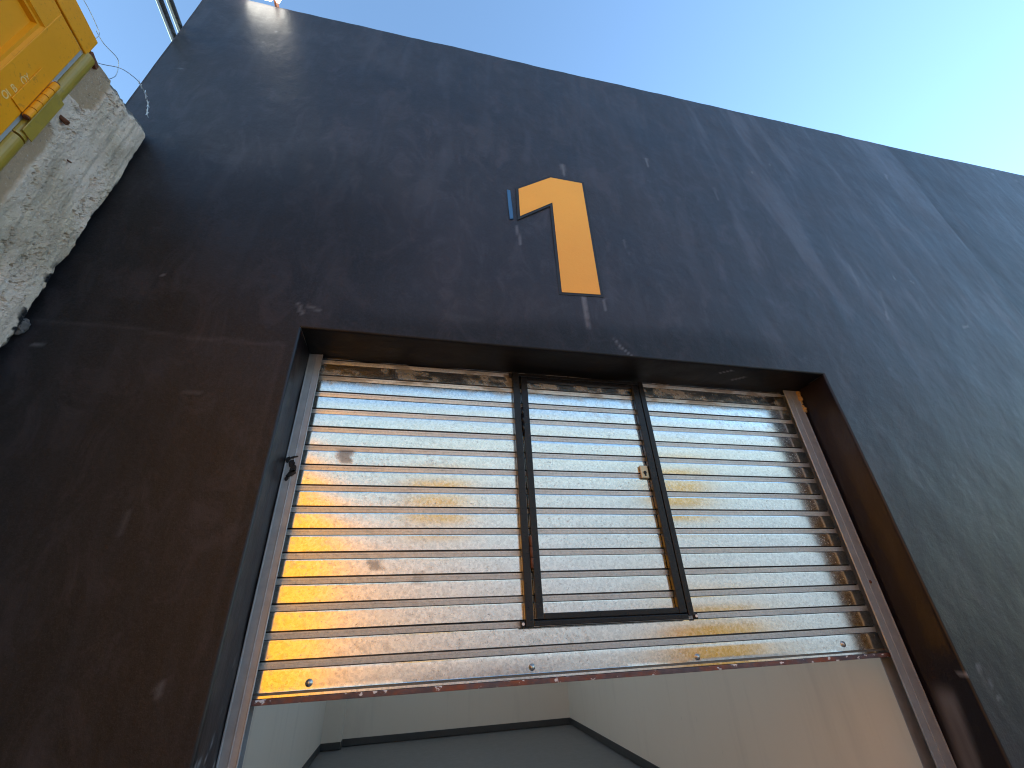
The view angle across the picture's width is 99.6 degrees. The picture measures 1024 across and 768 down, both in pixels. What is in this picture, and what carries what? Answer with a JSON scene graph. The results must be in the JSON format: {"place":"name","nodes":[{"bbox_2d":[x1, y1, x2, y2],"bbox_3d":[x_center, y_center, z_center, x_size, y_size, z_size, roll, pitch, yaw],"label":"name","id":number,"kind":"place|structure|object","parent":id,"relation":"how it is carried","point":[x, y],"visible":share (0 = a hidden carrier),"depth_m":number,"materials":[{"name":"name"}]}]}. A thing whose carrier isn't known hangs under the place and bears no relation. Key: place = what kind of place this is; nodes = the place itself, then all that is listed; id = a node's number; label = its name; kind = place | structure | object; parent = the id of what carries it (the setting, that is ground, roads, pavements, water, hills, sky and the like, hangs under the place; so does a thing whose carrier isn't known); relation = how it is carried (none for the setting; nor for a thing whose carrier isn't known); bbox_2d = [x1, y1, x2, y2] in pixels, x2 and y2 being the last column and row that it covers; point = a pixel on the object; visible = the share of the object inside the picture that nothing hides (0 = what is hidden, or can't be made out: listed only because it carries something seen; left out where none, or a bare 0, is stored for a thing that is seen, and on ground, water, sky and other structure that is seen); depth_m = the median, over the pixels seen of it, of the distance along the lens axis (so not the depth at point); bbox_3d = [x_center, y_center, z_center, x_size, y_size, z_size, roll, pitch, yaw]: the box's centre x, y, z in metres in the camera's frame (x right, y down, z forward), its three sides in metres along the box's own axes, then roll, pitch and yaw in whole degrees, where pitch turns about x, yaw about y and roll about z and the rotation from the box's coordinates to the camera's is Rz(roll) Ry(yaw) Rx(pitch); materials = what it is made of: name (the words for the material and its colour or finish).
{"place":"outdoors","nodes":[
{"label":"outdoors","id":0,"kind":"place"},
{"bbox_2d":[308,724,641,767],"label":"floor","id":1,"kind":"structure","parent":0,"point":[564,746],"depth_m":6.86,"materials":[{"name":"grey paint"}]},
{"bbox_2d":[76,0,1023,175],"label":"sky","id":2,"kind":"structure","parent":0,"point":[944,79],"materials":[{"name":"blue"}]},
{"label":"ground","id":3,"kind":"structure","parent":0,"visible":0},
{"bbox_2d":[0,0,98,171],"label":"yellow gate","id":4,"kind":"structure","parent":3,"relation":"on","point":[40,49],"depth_m":2.10,"materials":[{"name":"metal"}]},
{"bbox_2d":[0,0,1023,767],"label":"warehouse unit","id":5,"kind":"structure","parent":3,"relation":"on","point":[292,190],"depth_m":3.06,"materials":[{"name":"paint"}]},
{"bbox_2d":[0,31,144,347],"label":"concrete pier","id":6,"kind":"structure","parent":5,"relation":"attached to","point":[52,198],"depth_m":2.27,"materials":[{"name":"grey concrete"}]},
{"bbox_2d":[59,115,69,124],"bbox_3d":[-2.365,-1.397,2.265,0.028,0.054,0.077,-27,-38,35],"label":"rebar stub","id":7,"kind":"object","parent":6,"relation":"attached to","point":[64,120],"visible":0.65,"depth_m":2.27,"materials":[{"name":"brown metal"}]},
{"bbox_2d":[84,1,149,115],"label":"razor wire","id":8,"kind":"object","parent":6,"relation":"attached to","point":[146,96],"visible":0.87,"depth_m":2.65,"materials":[{"name":"metal"}]},
{"bbox_2d":[155,0,175,41],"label":"steel pipe","id":9,"kind":"object","parent":5,"relation":"attached to","point":[165,17],"depth_m":3.52,"materials":[{"name":"silver metal"}]},
{"bbox_2d":[165,0,182,33],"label":"steel pipe","id":10,"kind":"object","parent":5,"relation":"attached to","point":[175,17],"depth_m":3.63,"materials":[{"name":"silver metal"}]},
{"bbox_2d":[267,0,280,6],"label":"floodlight","id":11,"kind":"object","parent":5,"relation":"attached to","point":[276,3],"visible":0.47,"depth_m":4.18,"materials":[{"name":"white"}]},
{"bbox_2d":[507,190,512,219],"bbox_3d":[-0.016,-1.431,3.450,0.036,0.351,0.012,4,-31,-12],"label":"masking tape","id":12,"kind":"object","parent":5,"relation":"attached to","point":[510,205],"visible":1,"depth_m":3.44,"materials":[{"name":"blue paper"}]},
{"bbox_2d":[215,354,956,767],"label":"roller shutter","id":13,"kind":"object","parent":5,"relation":"attached to","point":[441,530],"visible":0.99,"depth_m":2.52,"materials":[{"name":"metal"}]},
{"bbox_2d":[520,377,686,627],"bbox_3d":[0.514,0.638,2.706,0.894,1.517,0.060,4,-31,-12],"label":"wicket door","id":14,"kind":"structure","parent":13,"relation":"in","point":[590,429],"depth_m":2.65,"materials":[{"name":"metal"}]}
]}

